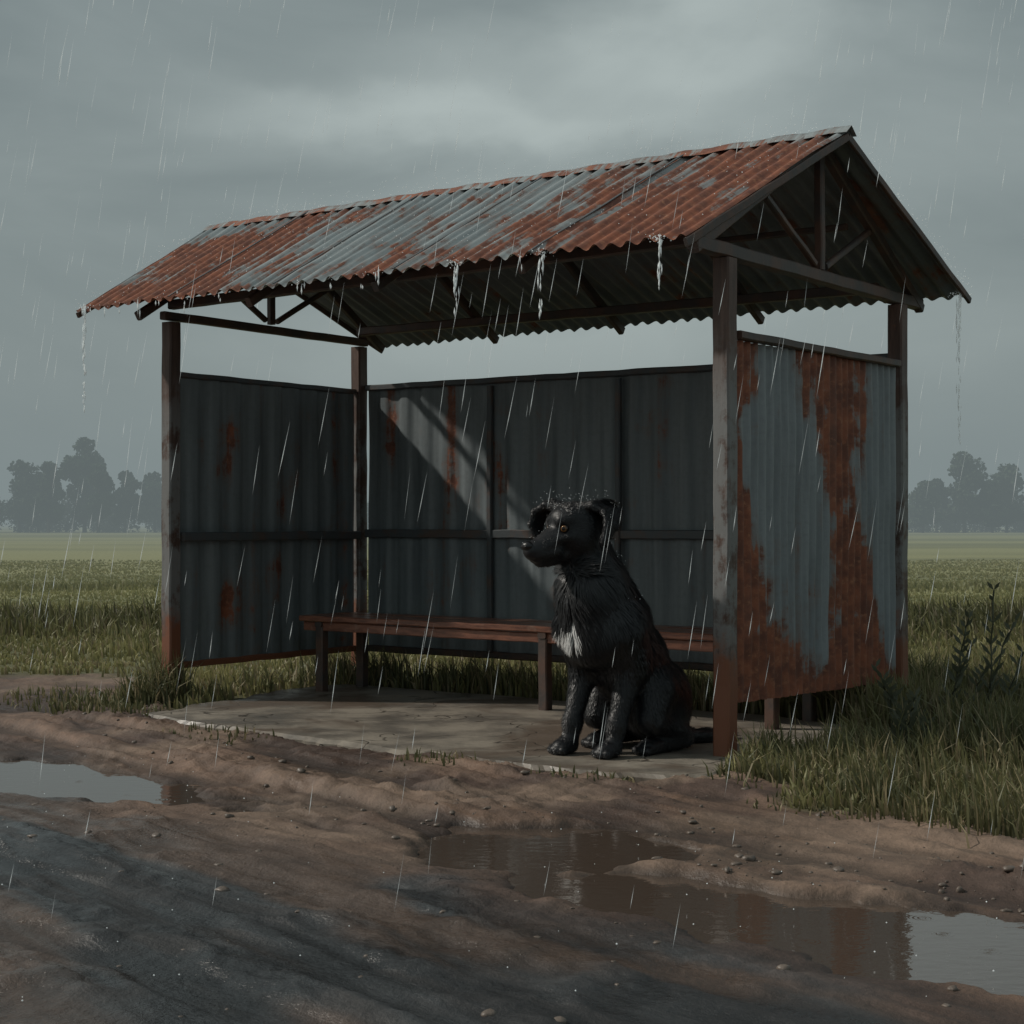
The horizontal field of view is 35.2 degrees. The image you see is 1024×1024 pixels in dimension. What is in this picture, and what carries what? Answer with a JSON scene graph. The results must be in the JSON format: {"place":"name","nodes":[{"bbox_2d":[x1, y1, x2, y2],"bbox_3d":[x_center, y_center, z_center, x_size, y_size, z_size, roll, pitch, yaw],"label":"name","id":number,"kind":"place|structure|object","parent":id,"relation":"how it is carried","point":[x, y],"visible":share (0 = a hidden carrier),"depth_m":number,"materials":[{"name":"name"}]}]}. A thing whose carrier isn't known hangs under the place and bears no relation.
{"place":"outdoors","nodes":[
{"label":"outdoors","id":0,"kind":"place"},
{"bbox_2d":[0,792,903,1023],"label":"dirt road","id":1,"kind":"structure","parent":0,"point":[424,961],"depth_m":3.68,"materials":[{"name":"brown soil"}]},
{"bbox_2d":[76,131,847,311],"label":"roof front slope","id":2,"kind":"structure","parent":0,"point":[288,248],"depth_m":7.74,"materials":[{"name":"brown metal"}]},
{"bbox_2d":[76,308,94,317],"bbox_3d":[-2.086,-1.373,9.242,0.021,0.646,1.131,0,0,29],"label":"rake board","id":3,"kind":"object","parent":2,"relation":"attached to","point":[79,314],"visible":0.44,"depth_m":8.76,"materials":[{"name":"brown wood"}]},
{"bbox_2d":[167,211,307,296],"bbox_3d":[-1.466,-1.415,8.763,0.017,0.628,1.137,0,0,31],"label":"sheet lap","id":4,"kind":"object","parent":2,"relation":"attached to","point":[236,254],"visible":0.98,"depth_m":8.72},
{"bbox_2d":[273,194,418,283],"bbox_3d":[-0.825,-1.415,8.276,0.017,0.631,1.158,0,0,34],"label":"sheet lap","id":5,"kind":"object","parent":2,"relation":"attached to","point":[344,239],"visible":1,"depth_m":8.23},
{"bbox_2d":[392,176,542,268],"bbox_3d":[-0.184,-1.416,7.789,0.017,0.634,1.182,0,0,37],"label":"sheet lap","id":6,"kind":"object","parent":2,"relation":"attached to","point":[438,240],"visible":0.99,"depth_m":7.76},
{"bbox_2d":[79,233,971,442],"bbox_3d":[-0.117,-0.741,7.494,4.714,0.799,1.993,0,0,6],"label":"roof drip","id":7,"kind":"object","parent":2,"relation":"attached to","point":[660,240],"visible":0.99,"depth_m":8.19,"materials":[{"name":"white liquid"}]},
{"bbox_2d":[202,125,855,230],"bbox_3d":[-0.152,-1.717,8.507,4.178,0.052,0.110,0,0,36],"label":"ridge cap","id":8,"kind":"object","parent":2,"relation":"on","point":[849,128],"visible":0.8,"depth_m":8.18,"materials":[{"name":"metal"}]},
{"bbox_2d":[527,154,683,251],"bbox_3d":[0.456,-1.416,7.303,0.018,0.637,1.208,0,0,40],"label":"sheet lap","id":9,"kind":"object","parent":2,"relation":"attached to","point":[594,210],"visible":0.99,"depth_m":7.26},
{"bbox_2d":[683,133,848,246],"bbox_3d":[1.099,-1.377,6.821,0.020,0.666,1.251,0,0,42],"label":"rake board","id":10,"kind":"object","parent":2,"relation":"attached to","point":[737,208],"visible":1,"depth_m":6.76,"materials":[{"name":"brown wood"}]},
{"bbox_2d":[1,116,996,1001],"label":"rain splash","id":11,"kind":"object","parent":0,"point":[521,220],"visible":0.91,"depth_m":7.90,"materials":[{"name":"clear liquid"}]},
{"bbox_2d":[0,523,1023,1023],"bbox_3d":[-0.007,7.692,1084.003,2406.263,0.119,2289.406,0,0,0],"label":"ground","id":12,"kind":"structure","parent":0,"point":[344,781],"depth_m":5.40,"materials":[{"name":"brown soil"}]},
{"bbox_2d":[0,759,265,812],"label":"puddle","id":13,"kind":"object","parent":12,"relation":"on","point":[56,779],"visible":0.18,"depth_m":6.13,"materials":[{"name":"grey liquid"}]},
{"bbox_2d":[161,321,180,681],"bbox_3d":[-1.853,0.037,8.770,0.082,2.135,0.081,0,0,38],"label":"post front","id":14,"kind":"object","parent":12,"relation":"on","point":[170,506],"visible":0.88,"depth_m":8.74,"materials":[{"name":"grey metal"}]},
{"bbox_2d":[180,645,355,667],"bbox_3d":[-1.402,0.838,9.390,0.044,0.039,1.450,0,0,36],"label":"bottom rail","id":15,"kind":"object","parent":14,"relation":"attached to","point":[256,657],"visible":0.85,"depth_m":9.31,"materials":[{"name":"brown metal"}]},
{"bbox_2d":[180,378,353,660],"bbox_3d":[-1.401,0.048,9.395,0.027,1.580,1.450,0,0,36],"label":"wall sheet","id":16,"kind":"object","parent":15,"relation":"on","point":[229,431],"depth_m":9.34,"materials":[{"name":"metal"}]},
{"bbox_2d":[180,531,360,540],"bbox_3d":[-1.367,0.138,9.370,0.038,0.054,1.452,0,0,36],"label":"rail","id":17,"kind":"object","parent":16,"relation":"attached to","point":[250,536],"visible":1,"depth_m":9.29,"materials":[{"name":"black metal"}]},
{"bbox_2d":[180,372,356,393],"bbox_3d":[-1.402,-0.747,9.400,0.048,0.033,1.450,0,0,36],"label":"top rail","id":18,"kind":"object","parent":14,"relation":"attached to","point":[261,382],"visible":1,"depth_m":9.33,"materials":[{"name":"black metal"}]},
{"bbox_2d":[351,346,366,665],"bbox_3d":[-0.950,0.045,10.020,0.081,2.135,0.082,0,0,38],"label":"post back","id":19,"kind":"object","parent":12,"relation":"on","point":[358,368],"visible":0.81,"depth_m":9.99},
{"bbox_2d":[160,311,367,346],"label":"tie beam","id":20,"kind":"structure","parent":19,"relation":"on","point":[238,325],"depth_m":9.30,"materials":[{"name":"brown wood"}]},
{"bbox_2d":[134,299,168,320],"bbox_3d":[-1.698,-1.352,8.999,0.037,0.667,1.029,0,0,36],"label":"rafter front","id":21,"kind":"object","parent":20,"relation":"on","point":[146,310],"visible":0.2,"depth_m":8.63,"materials":[{"name":"brown wood"}]},
{"bbox_2d":[230,290,267,322],"bbox_3d":[-1.551,-1.228,9.197,0.031,0.256,0.431,0,0,36],"label":"strut","id":22,"kind":"object","parent":20,"relation":"on","point":[260,315],"visible":0.34,"depth_m":9.30,"materials":[{"name":"brown wood"}]},
{"bbox_2d":[267,297,275,324],"bbox_3d":[-1.402,-1.362,9.404,0.041,0.540,0.042,0,0,38],"label":"king post","id":23,"kind":"object","parent":20,"relation":"on","point":[271,314],"visible":0.34,"depth_m":9.39,"materials":[{"name":"brown wood"}]},
{"bbox_2d":[276,291,327,323],"bbox_3d":[-1.253,-1.226,9.610,0.032,0.256,0.431,0,0,36],"label":"strut","id":24,"kind":"object","parent":20,"relation":"on","point":[297,308],"visible":0.91,"depth_m":9.58,"materials":[{"name":"brown wood"}]},
{"bbox_2d":[636,223,847,253],"bbox_3d":[0.217,-1.366,8.739,3.403,0.034,0.038,0,0,35],"label":"purlin","id":25,"kind":"object","parent":24,"relation":"on","point":[780,234],"visible":0.22,"depth_m":7.97,"materials":[{"name":"brown wood"}]},
{"bbox_2d":[316,279,384,351],"bbox_3d":[-1.114,-1.347,9.815,0.037,0.667,1.029,0,0,36],"label":"rafter back","id":26,"kind":"object","parent":20,"relation":"on","point":[354,318],"visible":0.42,"depth_m":9.97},
{"bbox_2d":[168,233,690,309],"bbox_3d":[-0.529,-1.132,7.744,3.359,0.054,0.054,0,0,38],"label":"front plate","id":27,"kind":"object","parent":20,"relation":"on","point":[564,256],"visible":0.68,"depth_m":7.56,"materials":[{"name":"brown wood"}]},
{"bbox_2d":[245,284,281,306],"bbox_3d":[-1.009,-1.355,8.475,0.038,0.668,1.066,0,0,36],"label":"rafter front","id":28,"kind":"object","parent":27,"relation":"on","point":[254,298],"visible":0.2,"depth_m":8.09,"materials":[{"name":"brown wood"}]},
{"bbox_2d":[371,268,411,291],"bbox_3d":[-0.320,-1.358,7.951,0.038,0.668,1.103,0,0,36],"label":"rafter front","id":29,"kind":"object","parent":27,"relation":"on","point":[385,279],"visible":0.13,"depth_m":7.55,"materials":[{"name":"brown wood"}]},
{"bbox_2d":[517,250,551,273],"bbox_3d":[0.369,-1.361,7.426,0.037,0.669,1.141,0,0,36],"label":"rafter front","id":30,"kind":"object","parent":27,"relation":"on","point":[529,261],"visible":0.16,"depth_m":7.00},
{"bbox_2d":[357,283,879,335],"bbox_3d":[0.447,-1.124,9.081,3.374,0.054,0.054,0,0,34],"label":"back plate","id":31,"kind":"object","parent":20,"relation":"on","point":[755,298],"visible":0.87,"depth_m":9.02,"materials":[{"name":"brown wood"}]},
{"bbox_2d":[427,266,498,343],"bbox_3d":[-0.401,-1.350,9.319,0.038,0.668,1.066,0,0,36],"label":"rafter back","id":32,"kind":"object","parent":31,"relation":"on","point":[470,310],"visible":0.45,"depth_m":9.48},
{"bbox_2d":[560,248,624,334],"bbox_3d":[0.312,-1.353,8.824,0.038,0.668,1.103,0,0,36],"label":"rafter back","id":33,"kind":"object","parent":31,"relation":"on","point":[593,294],"visible":0.45,"depth_m":8.98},
{"bbox_2d":[693,227,764,324],"bbox_3d":[1.026,-1.356,8.329,0.038,0.669,1.141,0,0,36],"label":"rafter back","id":34,"kind":"object","parent":31,"relation":"on","point":[756,313],"visible":0.23,"depth_m":8.67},
{"bbox_2d":[251,131,962,347],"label":"roof back slope","id":35,"kind":"structure","parent":34,"relation":"on","point":[614,281],"depth_m":8.81,"materials":[{"name":"black metal"}]},
{"bbox_2d":[296,294,382,353],"bbox_3d":[-1.329,-1.360,10.098,1.237,0.662,0.021,0,0,-37],"label":"rake board","id":36,"kind":"object","parent":35,"relation":"attached to","point":[321,309],"visible":0.34,"depth_m":10.24,"materials":[{"name":"wood"}]},
{"bbox_2d":[847,134,971,303],"bbox_3d":[1.922,-1.384,7.750,0.020,0.641,1.262,0,0,41],"label":"rake board","id":37,"kind":"object","parent":35,"relation":"attached to","point":[895,201],"visible":0.99,"depth_m":7.70,"materials":[{"name":"brown wood"}]},
{"bbox_2d":[368,645,712,671],"bbox_3d":[0.500,0.836,9.053,3.374,0.044,0.044,0,0,34],"label":"back bottom rail","id":38,"kind":"object","parent":19,"relation":"attached to","point":[531,657],"visible":0.38,"depth_m":9.48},
{"bbox_2d":[486,385,492,651],"bbox_3d":[-0.129,0.039,9.464,0.038,1.560,0.033,0,0,38],"label":"back stud","id":39,"kind":"object","parent":38,"relation":"on","point":[489,511],"visible":0.92,"depth_m":9.45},
{"bbox_2d":[368,371,713,663],"bbox_3d":[0.509,0.036,9.072,3.374,1.600,0.026,0,0,34],"label":"back wall sheet","id":40,"kind":"object","parent":38,"relation":"on","point":[667,456],"visible":0.59,"depth_m":9.38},
{"bbox_2d":[365,529,713,539],"bbox_3d":[0.493,0.126,9.049,3.374,0.054,0.026,0,0,34],"label":"back rail","id":41,"kind":"object","parent":40,"relation":"attached to","point":[624,534],"visible":0.54,"depth_m":9.40,"materials":[{"name":"black metal"}]},
{"bbox_2d":[365,353,887,390],"bbox_3d":[0.500,-0.774,9.063,3.374,0.039,0.049,0,0,34],"label":"back top rail","id":42,"kind":"object","parent":40,"relation":"attached to","point":[588,374],"visible":0.69,"depth_m":9.24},
{"bbox_2d":[614,378,621,559],"bbox_3d":[0.591,0.036,8.977,0.039,1.560,0.034,0,0,38],"label":"back stud","id":43,"kind":"object","parent":38,"relation":"on","point":[618,449],"visible":0.56,"depth_m":8.97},
{"bbox_2d":[143,684,843,781],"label":"concrete slab","id":44,"kind":"structure","parent":12,"relation":"on","point":[496,728],"depth_m":7.61,"materials":[{"name":"grey concrete"}]},
{"bbox_2d":[299,612,816,729],"bbox_3d":[0.175,0.828,8.475,3.110,0.490,0.472,0,0,36],"label":"bench","id":45,"kind":"object","parent":44,"relation":"on","point":[360,625],"visible":0.59,"depth_m":8.56,"materials":[{"name":"brown wood"}]},
{"bbox_2d":[521,497,740,758],"bbox_3d":[0.529,0.474,6.838,1.175,1.072,0.474,0,0,-43],"label":"dog","id":46,"kind":"object","parent":44,"relation":"on","point":[642,690],"visible":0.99,"depth_m":6.59},
{"bbox_2d":[713,257,737,756],"bbox_3d":[0.877,0.024,6.640,0.082,2.135,0.081,0,0,38],"label":"post front","id":47,"kind":"object","parent":44,"relation":"on","point":[725,550],"visible":0.92,"depth_m":6.61,"materials":[{"name":"metal"}]},
{"bbox_2d":[686,235,923,309],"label":"tie beam","id":48,"kind":"structure","parent":47,"relation":"on","point":[760,260],"depth_m":7.17,"materials":[{"name":"brown wood"}]},
{"bbox_2d":[688,145,824,252],"bbox_3d":[1.064,-1.365,6.896,0.048,0.669,1.178,0,0,36],"label":"rafter front","id":49,"kind":"object","parent":48,"relation":"on","point":[716,232],"visible":0.34,"depth_m":6.65,"materials":[{"name":"brown wood"}]},
{"bbox_2d":[763,195,817,266],"bbox_3d":[1.230,-1.241,7.127,0.032,0.257,0.492,0,0,37],"label":"strut","id":50,"kind":"object","parent":48,"relation":"on","point":[790,231],"visible":0.93,"depth_m":7.11,"materials":[{"name":"brown wood"}]},
{"bbox_2d":[814,157,824,269],"bbox_3d":[1.404,-1.374,7.364,0.043,0.540,0.042,0,0,38],"label":"king post","id":51,"kind":"object","parent":48,"relation":"on","point":[819,200],"visible":0.82,"depth_m":7.35,"materials":[{"name":"brown wood"}]},
{"bbox_2d":[825,229,870,269],"bbox_3d":[1.577,-1.238,7.599,0.033,0.257,0.492,0,0,36],"label":"strut","id":52,"kind":"object","parent":48,"relation":"on","point":[846,249],"visible":0.99,"depth_m":7.58,"materials":[{"name":"brown wood"}]},
{"bbox_2d":[824,143,924,312],"bbox_3d":[1.752,-1.359,7.823,0.048,0.669,1.178,0,0,36],"label":"rafter back","id":53,"kind":"object","parent":48,"relation":"on","point":[856,204],"visible":0.87,"depth_m":7.77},
{"bbox_2d":[0,437,1023,532],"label":"distant trees","id":54,"kind":"object","parent":12,"relation":"on","point":[991,506],"visible":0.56,"depth_m":150.59,"materials":[{"name":"grey plant"}]},
{"bbox_2d":[2,705,1023,1023],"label":"pebbles","id":55,"kind":"object","parent":12,"relation":"on","point":[726,869],"visible":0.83,"depth_m":4.63,"materials":[{"name":"stone"}]},
{"bbox_2d":[417,826,1023,995],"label":"puddle","id":56,"kind":"object","parent":12,"relation":"on","point":[845,937],"visible":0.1,"depth_m":4.13,"materials":[{"name":"brown liquid"}]},
{"bbox_2d":[888,304,907,684],"bbox_3d":[1.930,0.033,8.070,0.082,2.135,0.081,0,0,38],"label":"post back","id":57,"kind":"object","parent":12,"relation":"on","point":[897,340],"visible":0.59,"depth_m":8.03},
{"bbox_2d":[737,340,895,702],"bbox_3d":[1.412,0.057,7.349,0.034,1.562,1.652,0,0,36],"label":"wall sheet","id":58,"kind":"object","parent":57,"relation":"attached to","point":[821,585],"depth_m":7.27,"materials":[{"name":"metal"}]},
{"bbox_2d":[737,330,901,366],"bbox_3d":[1.421,-0.734,7.347,0.053,0.046,1.653,0,0,36],"label":"top rail","id":59,"kind":"object","parent":57,"relation":"attached to","point":[751,337],"visible":0.98,"depth_m":7.22,"materials":[{"name":"grey metal"}]},
{"bbox_2d":[871,658,928,725],"bbox_3d":[1.716,0.834,7.098,0.271,0.387,0.095,0,0,0],"label":"weed plant","id":60,"kind":"object","parent":12,"relation":"on","point":[891,696],"visible":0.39,"depth_m":7.09,"materials":[{"name":"green plant"}]},
{"bbox_2d":[886,687,934,745],"bbox_3d":[1.654,0.874,6.699,0.205,0.294,0.081,0,0,0],"label":"weed plant","id":61,"kind":"object","parent":12,"relation":"on","point":[898,714],"visible":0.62,"depth_m":6.69,"materials":[{"name":"green plant"}]},
{"bbox_2d":[936,610,989,715],"bbox_3d":[2.039,0.729,7.293,0.237,0.585,0.085,0,0,0],"label":"weed plant","id":62,"kind":"object","parent":12,"relation":"on","point":[960,669],"visible":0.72,"depth_m":7.29,"materials":[{"name":"green plant"}]},
{"bbox_2d":[979,582,1023,704],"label":"weed plant","id":63,"kind":"object","parent":12,"relation":"on","point":[990,641],"visible":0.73,"depth_m":7.44,"materials":[{"name":"green plant"}]},
{"bbox_2d":[0,558,1023,848],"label":"grass","id":64,"kind":"structure","parent":0,"point":[852,762],"depth_m":8.71,"materials":[{"name":"green plant"}]},
{"bbox_2d":[0,0,1023,943],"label":"rain","id":65,"kind":"object","parent":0,"point":[470,354],"visible":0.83,"depth_m":5.47,"materials":[{"name":"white liquid"}]},
{"bbox_2d":[0,0,1023,522],"label":"sky","id":66,"kind":"structure","parent":0,"point":[560,89],"materials":[{"name":"grey"}]}
]}

